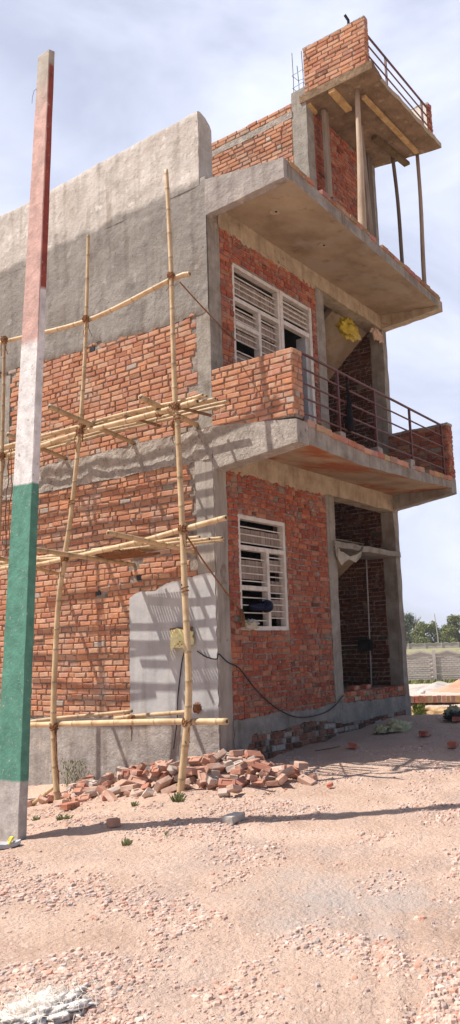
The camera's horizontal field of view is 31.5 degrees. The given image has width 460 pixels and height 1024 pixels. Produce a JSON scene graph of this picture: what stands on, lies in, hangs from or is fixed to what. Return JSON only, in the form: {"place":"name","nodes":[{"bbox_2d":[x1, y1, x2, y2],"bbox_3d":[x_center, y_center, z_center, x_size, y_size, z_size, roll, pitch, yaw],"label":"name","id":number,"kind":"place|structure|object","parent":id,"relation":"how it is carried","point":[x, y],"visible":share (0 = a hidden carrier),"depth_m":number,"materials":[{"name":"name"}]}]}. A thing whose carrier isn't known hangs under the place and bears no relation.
{"place":"outdoors","nodes":[
{"label":"outdoors","id":0,"kind":"place"},
{"bbox_2d":[0,648,459,1023],"bbox_3d":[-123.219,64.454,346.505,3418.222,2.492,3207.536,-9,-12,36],"label":"ground","id":1,"kind":"structure","parent":0,"point":[228,952],"depth_m":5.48,"materials":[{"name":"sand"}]},
{"bbox_2d":[0,836,20,848],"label":"slipper","id":2,"kind":"object","parent":1,"relation":"on","point":[9,843],"visible":1,"depth_m":6.92,"materials":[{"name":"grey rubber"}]},
{"bbox_2d":[0,50,54,841],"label":"painted pole","id":3,"kind":"object","parent":1,"relation":"on","point":[15,702],"visible":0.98,"depth_m":7.76,"materials":[{"name":"paint"}]},
{"bbox_2d":[38,794,48,803],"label":"brick","id":4,"kind":"object","parent":1,"relation":"on","point":[42,799],"visible":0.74,"depth_m":10.26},
{"bbox_2d":[53,799,68,805],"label":"brick","id":5,"kind":"object","parent":1,"relation":"on","point":[57,802],"visible":0.7,"depth_m":9.80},
{"bbox_2d":[0,958,126,1023],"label":"gravel pile","id":6,"kind":"object","parent":1,"relation":"on","point":[46,1004],"visible":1,"depth_m":3.74,"materials":[{"name":"gravel"}]},
{"bbox_2d":[56,813,73,820],"bbox_3d":[-1.681,3.097,8.277,0.186,0.093,0.172,-6,-11,25],"label":"weed","id":7,"kind":"object","parent":1,"relation":"on","point":[62,817],"visible":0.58,"depth_m":8.27,"materials":[{"name":"green plant"}]},
{"bbox_2d":[50,758,84,786],"bbox_3d":[-2.234,3.584,11.216,0.640,0.371,0.258,-9,-12,36],"label":"weed","id":8,"kind":"object","parent":1,"relation":"on","point":[70,773],"visible":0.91,"depth_m":11.18,"materials":[{"name":"green plant"}]},
{"bbox_2d":[59,801,79,810],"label":"brick","id":9,"kind":"object","parent":1,"relation":"on","point":[70,805],"visible":1,"depth_m":9.26,"materials":[{"name":"brick"}]},
{"bbox_2d":[64,760,92,786],"bbox_3d":[-2.087,3.555,11.108,0.571,0.368,0.291,-4,-10,12],"label":"weed","id":10,"kind":"object","parent":1,"relation":"on","point":[76,770],"visible":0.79,"depth_m":11.11,"materials":[{"name":"green plant"}]},
{"bbox_2d":[78,793,91,801],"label":"brick","id":11,"kind":"object","parent":1,"relation":"on","point":[84,797],"visible":0.94,"depth_m":9.74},
{"bbox_2d":[101,791,107,800],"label":"brick","id":12,"kind":"object","parent":1,"relation":"on","point":[103,797],"visible":0.28,"depth_m":9.55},
{"bbox_2d":[103,784,121,794],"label":"brick","id":13,"kind":"object","parent":12,"relation":"on","point":[115,790],"visible":0.5,"depth_m":9.60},
{"bbox_2d":[103,790,118,801],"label":"brick","id":14,"kind":"object","parent":1,"relation":"on","point":[109,795],"visible":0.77,"depth_m":9.37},
{"bbox_2d":[106,817,120,827],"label":"brick","id":15,"kind":"object","parent":1,"relation":"on","point":[113,822],"visible":1,"depth_m":7.35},
{"bbox_2d":[0,168,244,805],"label":"bamboo scaffold","id":16,"kind":"object","parent":1,"relation":"on","point":[137,545],"visible":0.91,"depth_m":10.28,"materials":[{"name":"wood"}]},
{"bbox_2d":[121,836,132,845],"bbox_3d":[-0.856,2.748,6.804,0.121,0.056,0.106,-9,-12,36],"label":"weed","id":17,"kind":"object","parent":1,"relation":"on","point":[127,842],"visible":1,"depth_m":6.79,"materials":[{"name":"green plant"}]},
{"bbox_2d":[124,790,130,796],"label":"brick","id":18,"kind":"object","parent":1,"relation":"on","point":[126,792],"visible":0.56,"depth_m":9.42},
{"bbox_2d":[120,784,137,791],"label":"brick","id":19,"kind":"object","parent":18,"relation":"on","point":[128,787],"visible":0.93,"depth_m":9.46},
{"bbox_2d":[129,788,143,797],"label":"brick","id":20,"kind":"object","parent":1,"relation":"on","point":[136,792],"visible":0.89,"depth_m":9.33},
{"bbox_2d":[140,781,150,790],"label":"brick","id":21,"kind":"object","parent":1,"relation":"on","point":[145,786],"visible":0.73,"depth_m":9.51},
{"bbox_2d":[127,775,147,787],"bbox_3d":[-1.092,3.189,9.646,0.230,0.072,0.113,9,29,16],"label":"brick","id":22,"kind":"object","parent":21,"relation":"on","point":[138,780],"visible":0.87,"depth_m":9.63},
{"bbox_2d":[142,787,154,797],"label":"brick","id":23,"kind":"object","parent":1,"relation":"on","point":[148,792],"visible":0.91,"depth_m":8.99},
{"bbox_2d":[148,774,159,781],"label":"brick","id":24,"kind":"object","parent":1,"relation":"on","point":[154,778],"visible":0.4,"depth_m":9.66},
{"bbox_2d":[151,767,159,776],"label":"brick","id":25,"kind":"object","parent":24,"relation":"on","point":[155,771],"visible":1,"depth_m":9.60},
{"bbox_2d":[153,775,171,791],"bbox_3d":[-0.763,3.080,9.265,0.071,0.111,0.231,32,17,27],"label":"brick","id":26,"kind":"object","parent":1,"relation":"on","point":[162,783],"visible":1,"depth_m":9.21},
{"bbox_2d":[161,783,177,793],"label":"brick","id":27,"kind":"object","parent":1,"relation":"on","point":[171,788],"visible":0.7,"depth_m":9.02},
{"bbox_2d":[167,765,178,774],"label":"brick","id":28,"kind":"object","parent":1,"relation":"on","point":[171,769],"visible":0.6,"depth_m":9.45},
{"bbox_2d":[169,792,187,801],"bbox_3d":[-0.526,2.947,8.438,0.200,0.085,0.192,-9,-12,36],"label":"weed","id":29,"kind":"object","parent":1,"relation":"on","point":[179,796],"visible":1,"depth_m":8.41,"materials":[{"name":"green plant"}]},
{"bbox_2d":[197,769,207,784],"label":"brick","id":30,"kind":"object","parent":1,"relation":"on","point":[202,775],"visible":0.85,"depth_m":9.02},
{"bbox_2d":[205,775,218,785],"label":"brick","id":31,"kind":"object","parent":1,"relation":"on","point":[211,780],"visible":0.83,"depth_m":8.85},
{"bbox_2d":[217,788,230,797],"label":"brick","id":32,"kind":"object","parent":1,"relation":"on","point":[222,792],"visible":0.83,"depth_m":8.48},
{"bbox_2d":[218,778,235,786],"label":"brick","id":33,"kind":"object","parent":1,"relation":"on","point":[222,782],"visible":0.8,"depth_m":8.71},
{"bbox_2d":[0,14,456,785],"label":"brick house","id":34,"kind":"structure","parent":1,"relation":"on","point":[284,258],"depth_m":11.74,"materials":[{"name":"brick"}]},
{"bbox_2d":[170,627,193,656],"bbox_3d":[-0.629,1.642,10.318,0.389,0.372,0.160,-9,-12,36],"label":"electric meter","id":35,"kind":"object","parent":34,"relation":"attached to","point":[176,637],"visible":0.86,"depth_m":10.29,"materials":[{"name":"yellow"}]},
{"bbox_2d":[173,653,183,748],"bbox_3d":[-0.635,2.363,10.286,0.201,1.204,0.040,-7,-11,27],"label":"cable","id":36,"kind":"object","parent":35,"relation":"hanging from","point":[177,698],"visible":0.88,"depth_m":10.31,"materials":[{"name":"black plastic"}]},
{"bbox_2d":[193,702,200,713],"bbox_3d":[-0.410,2.424,10.097,0.131,0.152,0.071,-9,-12,36],"label":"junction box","id":37,"kind":"object","parent":34,"relation":"attached to","point":[197,707],"visible":1,"depth_m":10.08,"materials":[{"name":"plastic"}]},
{"bbox_2d":[241,619,259,630],"bbox_3d":[0.267,1.466,10.619,0.124,0.161,0.409,-9,-12,36],"label":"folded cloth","id":38,"kind":"object","parent":34,"relation":"on","point":[252,624],"visible":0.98,"depth_m":10.57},
{"bbox_2d":[232,262,281,362],"bbox_3d":[0.366,-2.667,11.762,0.098,1.525,1.200,-9,-12,36],"label":"window","id":39,"kind":"structure","parent":34,"relation":"in","point":[254,328],"depth_m":11.76,"materials":[{"name":"white paint"}]},
{"bbox_2d":[248,600,273,612],"bbox_3d":[0.417,1.248,10.847,0.172,0.172,0.424,-9,-12,36],"label":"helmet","id":40,"kind":"object","parent":34,"relation":"attached to","point":[267,606],"visible":1,"depth_m":10.86,"materials":[{"name":"blue plastic"}]},
{"bbox_2d":[237,514,288,629],"bbox_3d":[0.422,0.843,11.096,0.098,1.520,1.135,-9,-12,36],"label":"window","id":41,"kind":"structure","parent":34,"relation":"in","point":[253,570],"depth_m":11.17,"materials":[{"name":"white paint"}]},
{"bbox_2d":[197,651,343,717],"bbox_3d":[0.651,2.357,11.187,0.370,0.964,3.063,-9,-12,36],"label":"cable","id":42,"kind":"object","parent":34,"relation":"attached to","point":[260,693],"visible":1,"depth_m":10.55,"materials":[{"name":"black plastic"}]},
{"bbox_2d":[321,109,332,197],"bbox_3d":[1.669,-5.446,13.769,0.050,2.900,0.150,-9,-12,36],"label":"plank prop","id":43,"kind":"object","parent":34,"relation":"on","point":[326,152],"visible":0.64,"depth_m":13.85,"materials":[{"name":"wood"}]},
{"bbox_2d":[328,88,351,112],"bbox_3d":[1.853,-6.915,13.718,0.110,0.057,0.621,-9,-12,35],"label":"timber batten","id":44,"kind":"object","parent":34,"relation":"attached to","point":[339,99],"visible":1,"depth_m":13.67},
{"bbox_2d":[334,317,360,341],"bbox_3d":[2.047,-3.143,14.081,0.191,0.430,0.810,-9,-12,36],"label":"plastic sheet","id":45,"kind":"object","parent":34,"relation":"on","point":[347,328],"visible":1,"depth_m":13.96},
{"bbox_2d":[334,543,363,564],"bbox_3d":[1.912,0.652,12.923,0.057,0.422,0.947,-9,-12,36],"label":"knotted rag","id":46,"kind":"object","parent":34,"relation":"attached to","point":[342,557],"visible":1,"depth_m":12.77,"materials":[{"name":"fabric"}]},
{"bbox_2d":[345,376,354,431],"bbox_3d":[1.599,-1.467,11.016,0.154,0.768,0.149,-9,-12,36],"label":"hanging bag","id":47,"kind":"object","parent":34,"relation":"hanging from","point":[349,424],"visible":0.99,"depth_m":10.97,"materials":[{"name":"fabric"}]},
{"bbox_2d":[355,88,366,228],"bbox_3d":[2.092,-5.524,13.183,0.152,3.042,0.250,-9,-12,36],"label":"timber prop","id":48,"kind":"object","parent":34,"relation":"on","point":[361,202],"visible":0.81,"depth_m":13.16,"materials":[{"name":"wood"}]},
{"bbox_2d":[361,125,373,235],"bbox_3d":[2.410,-5.384,14.264,0.050,2.900,0.380,-9,-12,36],"label":"plank prop","id":49,"kind":"object","parent":34,"relation":"on","point":[368,211],"visible":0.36,"depth_m":14.25,"materials":[{"name":"wood"}]},
{"bbox_2d":[366,155,376,240],"bbox_3d":[2.642,-5.247,15.106,0.050,2.900,0.160,-9,-12,36],"label":"plank prop","id":50,"kind":"object","parent":34,"relation":"on","point":[369,168],"visible":0.43,"depth_m":15.21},
{"bbox_2d":[370,327,383,343],"bbox_3d":[2.660,-3.195,14.803,0.110,0.275,0.461,-9,-12,36],"label":"torn board","id":51,"kind":"object","parent":34,"relation":"attached to","point":[376,334],"visible":1,"depth_m":14.75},
{"bbox_2d":[362,95,418,153],"bbox_3d":[2.857,-6.824,14.432,0.070,0.057,2.034,-9,-12,37],"label":"timber batten","id":52,"kind":"object","parent":34,"relation":"attached to","point":[388,122],"visible":1,"depth_m":14.34,"materials":[{"name":"wood"}]},
{"bbox_2d":[371,135,409,166],"bbox_3d":[2.996,-6.701,15.175,0.120,0.057,1.154,-10,-13,41],"label":"timber batten","id":53,"kind":"object","parent":34,"relation":"attached to","point":[390,150],"visible":1,"depth_m":15.12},
{"bbox_2d":[391,157,403,262],"bbox_3d":[3.168,-5.213,15.205,0.090,3.041,0.251,-9,-12,36],"label":"timber prop","id":54,"kind":"object","parent":34,"relation":"on","point":[398,211],"visible":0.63,"depth_m":15.22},
{"bbox_2d":[415,153,426,283],"bbox_3d":[3.530,-5.249,15.058,0.088,3.037,0.201,-9,-12,36],"label":"timber prop","id":55,"kind":"object","parent":34,"relation":"on","point":[422,250],"visible":0.83,"depth_m":15.05,"materials":[{"name":"wood"}]},
{"bbox_2d":[221,812,244,823],"bbox_3d":[0.032,2.774,7.397,0.114,0.071,0.234,-8,-12,31],"label":"brick","id":56,"kind":"object","parent":1,"relation":"on","point":[233,817],"visible":0.93,"depth_m":7.33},
{"bbox_2d":[226,784,241,792],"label":"brick","id":57,"kind":"object","parent":1,"relation":"on","point":[233,788],"visible":1,"depth_m":8.45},
{"bbox_2d":[229,774,239,778],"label":"brick","id":58,"kind":"object","parent":1,"relation":"on","point":[232,776],"visible":0.74,"depth_m":8.98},
{"bbox_2d":[229,769,243,774],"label":"brick","id":59,"kind":"object","parent":58,"relation":"on","point":[237,771],"visible":0.93,"depth_m":9.01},
{"bbox_2d":[235,762,248,768],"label":"brick","id":60,"kind":"object","parent":59,"relation":"on","point":[242,765],"visible":0.89,"depth_m":9.08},
{"bbox_2d":[236,776,249,786],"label":"brick","id":61,"kind":"object","parent":1,"relation":"on","point":[242,781],"visible":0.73,"depth_m":8.83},
{"bbox_2d":[246,766,256,774],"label":"brick","id":62,"kind":"object","parent":1,"relation":"on","point":[251,770],"visible":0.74,"depth_m":9.18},
{"bbox_2d":[247,758,260,765],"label":"brick","id":63,"kind":"object","parent":62,"relation":"on","point":[250,762],"visible":0.8,"depth_m":9.23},
{"bbox_2d":[251,779,265,786],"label":"brick","id":64,"kind":"object","parent":1,"relation":"on","point":[259,783],"visible":1,"depth_m":8.78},
{"bbox_2d":[245,774,257,780],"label":"brick","id":65,"kind":"object","parent":64,"relation":"on","point":[251,777],"visible":1,"depth_m":8.84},
{"bbox_2d":[259,775,275,781],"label":"brick","id":66,"kind":"object","parent":1,"relation":"on","point":[270,778],"visible":0.57,"depth_m":9.01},
{"bbox_2d":[259,768,278,776],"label":"brick","id":67,"kind":"object","parent":1,"relation":"on","point":[274,771],"visible":0.3,"depth_m":9.19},
{"bbox_2d":[251,762,271,773],"bbox_3d":[0.357,2.881,9.201,0.226,0.070,0.111,14,-25,17],"label":"brick","id":68,"kind":"object","parent":67,"relation":"on","point":[260,766],"visible":0.96,"depth_m":9.16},
{"bbox_2d":[265,780,277,786],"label":"brick","id":69,"kind":"object","parent":1,"relation":"on","point":[271,783],"visible":0.98,"depth_m":8.80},
{"bbox_2d":[275,773,287,784],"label":"brick","id":70,"kind":"object","parent":1,"relation":"on","point":[282,778],"visible":1,"depth_m":8.72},
{"bbox_2d":[275,766,295,777],"bbox_3d":[0.613,2.898,9.042,0.223,0.070,0.112,-26,-33,0],"label":"brick","id":71,"kind":"object","parent":1,"relation":"on","point":[289,771],"visible":0.8,"depth_m":9.00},
{"bbox_2d":[288,768,299,778],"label":"brick","id":72,"kind":"object","parent":1,"relation":"on","point":[295,775],"visible":0.39,"depth_m":9.16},
{"bbox_2d":[284,765,298,771],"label":"brick","id":73,"kind":"object","parent":72,"relation":"on","point":[287,766],"visible":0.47,"depth_m":9.23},
{"bbox_2d":[294,761,307,768],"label":"brick","id":74,"kind":"object","parent":73,"relation":"on","point":[300,765],"visible":1,"depth_m":9.11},
{"bbox_2d":[297,774,316,785],"bbox_3d":[0.837,2.925,8.872,0.097,0.062,0.197,-13,21,-43],"label":"brick","id":75,"kind":"object","parent":1,"relation":"on","point":[304,779],"visible":0.96,"depth_m":8.85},
{"bbox_2d":[347,742,358,748],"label":"brick","id":76,"kind":"object","parent":1,"relation":"on","point":[352,745],"visible":0.97,"depth_m":10.76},
{"bbox_2d":[373,724,387,733],"bbox_3d":[2.201,3.174,11.958,0.221,0.135,0.257,-4,-10,15],"label":"plastic bag","id":77,"kind":"object","parent":1,"relation":"on","point":[380,729],"visible":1,"depth_m":11.90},
{"bbox_2d":[383,718,412,731],"bbox_3d":[2.488,3.181,12.220,0.465,0.202,0.709,-9,-12,36],"label":"cement sack","id":78,"kind":"object","parent":1,"relation":"on","point":[393,725],"visible":0.91,"depth_m":12.08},
{"bbox_2d":[404,620,414,643],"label":"broadleaf tree","id":79,"kind":"object","parent":1,"relation":"on","point":[408,637],"visible":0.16,"depth_m":117.90,"materials":[{"name":"green plant"}]},
{"bbox_2d":[404,611,415,648],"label":"broadleaf tree","id":80,"kind":"object","parent":1,"relation":"on","point":[408,618],"visible":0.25,"depth_m":123.47,"materials":[{"name":"green plant"}]},
{"bbox_2d":[419,731,431,735],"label":"brick","id":81,"kind":"object","parent":1,"relation":"on","point":[424,733],"visible":1,"depth_m":11.49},
{"bbox_2d":[410,620,440,644],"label":"broadleaf tree","id":82,"kind":"object","parent":1,"relation":"on","point":[420,630],"visible":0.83,"depth_m":113.13,"materials":[{"name":"green plant"}]},
{"bbox_2d":[409,681,450,690],"bbox_3d":[5.821,4.830,22.594,2.000,0.292,3.200,-4,-10,14],"label":"sand heap","id":83,"kind":"object","parent":1,"relation":"on","point":[433,686],"visible":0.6,"depth_m":22.15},
{"bbox_2d":[406,650,459,682],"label":"precast wall","id":84,"kind":"structure","parent":1,"relation":"on","point":[439,668],"depth_m":38.16,"materials":[{"name":"concrete"}]},
{"bbox_2d":[409,679,457,714],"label":"grass","id":85,"kind":"structure","parent":1,"relation":"on","point":[418,709],"depth_m":36.46,"materials":[{"name":"green plant"}]},
{"bbox_2d":[407,642,459,648],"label":"boundary wall","id":86,"kind":"structure","parent":1,"relation":"on","point":[429,645],"depth_m":98.72,"materials":[{"name":"concrete"}]},
{"bbox_2d":[411,695,459,702],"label":"brick edging","id":87,"kind":"object","parent":1,"relation":"on","point":[436,699],"visible":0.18,"depth_m":19.24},
{"bbox_2d":[432,679,459,692],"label":"brick dust heap","id":88,"kind":"object","parent":1,"relation":"on","point":[453,687],"visible":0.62,"depth_m":21.17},
{"bbox_2d":[440,614,459,642],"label":"broadleaf tree","id":89,"kind":"object","parent":1,"relation":"on","point":[450,632],"visible":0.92,"depth_m":112.25,"materials":[{"name":"green plant"}]},
{"bbox_2d":[441,710,459,719],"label":"rubbish bag","id":90,"kind":"object","parent":1,"relation":"on","point":[451,714],"visible":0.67,"depth_m":12.62,"materials":[{"name":"black plastic"}]},
{"bbox_2d":[443,704,459,714],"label":"rubbish bag","id":91,"kind":"object","parent":1,"relation":"on","point":[453,708],"visible":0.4,"depth_m":12.96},
{"bbox_2d":[447,741,458,747],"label":"brick","id":92,"kind":"object","parent":1,"relation":"on","point":[452,744],"visible":1,"depth_m":10.31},
{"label":"brick","id":93,"kind":"object","parent":1,"relation":"on","visible":0},
{"bbox_2d":[139,769,149,777],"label":"brick","id":94,"kind":"object","parent":93,"relation":"on","point":[145,773],"visible":0.5,"depth_m":9.89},
{"bbox_2d":[129,768,142,775],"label":"brick","id":95,"kind":"object","parent":94,"relation":"on","point":[135,772],"visible":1,"depth_m":9.90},
{"label":"brick","id":96,"kind":"object","parent":1,"relation":"on","visible":0},
{"bbox_2d":[186,766,205,774],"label":"brick","id":97,"kind":"object","parent":96,"relation":"on","point":[191,770],"visible":0.72,"depth_m":9.20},
{"label":"brick","id":98,"kind":"object","parent":1,"relation":"on","visible":0},
{"bbox_2d":[209,749,226,762],"bbox_3d":[-0.139,2.813,9.383,0.219,0.068,0.107,-18,-36,-51],"label":"brick","id":99,"kind":"object","parent":98,"relation":"on","point":[217,756],"visible":0.96,"depth_m":9.34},
{"bbox_2d":[225,755,242,761],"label":"brick","id":100,"kind":"object","parent":98,"relation":"on","point":[232,758],"visible":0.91,"depth_m":9.40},
{"bbox_2d":[229,750,243,755],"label":"brick","id":101,"kind":"object","parent":100,"relation":"on","point":[236,752],"visible":0.96,"depth_m":9.47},
{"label":"brick","id":102,"kind":"object","parent":1,"relation":"on","visible":0},
{"bbox_2d":[209,770,219,775],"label":"brick","id":103,"kind":"object","parent":102,"relation":"on","point":[214,772],"visible":0.78,"depth_m":9.09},
{"bbox_2d":[204,762,224,773],"bbox_3d":[-0.170,2.884,9.196,0.219,0.069,0.104,3,-51,-32],"label":"brick","id":104,"kind":"object","parent":103,"relation":"on","point":[219,766],"visible":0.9,"depth_m":9.16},
{"bbox_2d":[0,0,459,637],"label":"sky","id":105,"kind":"structure","parent":0,"point":[126,71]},
{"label":"brick","id":106,"kind":"object","parent":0,"visible":0},
{"bbox_2d":[102,779,114,786],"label":"brick","id":107,"kind":"object","parent":106,"relation":"on","point":[107,783],"visible":0.93,"depth_m":9.92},
{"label":"brick","id":108,"kind":"object","parent":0,"visible":0},
{"bbox_2d":[72,787,82,795],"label":"brick","id":109,"kind":"object","parent":108,"relation":"on","point":[77,791],"visible":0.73,"depth_m":10.20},
{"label":"brick","id":110,"kind":"object","parent":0,"visible":0},
{"bbox_2d":[96,785,106,793],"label":"brick","id":111,"kind":"object","parent":110,"relation":"on","point":[100,788],"visible":0.6,"depth_m":9.74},
{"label":"brick","id":112,"kind":"object","parent":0,"visible":0},
{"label":"brick","id":113,"kind":"object","parent":112,"relation":"on","visible":0},
{"bbox_2d":[155,760,167,771],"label":"brick","id":114,"kind":"object","parent":113,"relation":"on","point":[161,765],"visible":0.98,"depth_m":9.74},
{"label":"brick","id":115,"kind":"object","parent":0,"visible":0},
{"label":"brick","id":116,"kind":"object","parent":115,"relation":"on","visible":0},
{"bbox_2d":[188,756,202,765],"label":"brick","id":117,"kind":"object","parent":116,"relation":"on","point":[195,760],"visible":0.94,"depth_m":9.51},
{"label":"brick","id":118,"kind":"object","parent":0,"visible":0},
{"bbox_2d":[136,762,146,770],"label":"brick","id":119,"kind":"object","parent":118,"relation":"on","point":[142,766],"visible":0.8,"depth_m":10.10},
{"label":"brick","id":120,"kind":"object","parent":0,"visible":0},
{"bbox_2d":[113,775,128,785],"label":"brick","id":121,"kind":"object","parent":120,"relation":"on","point":[122,782],"visible":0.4,"depth_m":9.77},
{"bbox_2d":[120,769,128,779],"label":"brick","id":122,"kind":"object","parent":121,"relation":"on","point":[124,772],"visible":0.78,"depth_m":9.93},
{"label":"brick","id":123,"kind":"object","parent":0,"visible":0},
{"bbox_2d":[87,780,97,786],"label":"brick","id":124,"kind":"object","parent":123,"relation":"on","point":[90,783],"visible":0.83,"depth_m":10.44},
{"label":"brick","id":125,"kind":"object","parent":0,"visible":0},
{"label":"brick","id":126,"kind":"object","parent":125,"relation":"on","visible":0},
{"bbox_2d":[244,750,262,759],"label":"brick","id":127,"kind":"object","parent":126,"relation":"on","point":[250,753],"visible":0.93,"depth_m":9.50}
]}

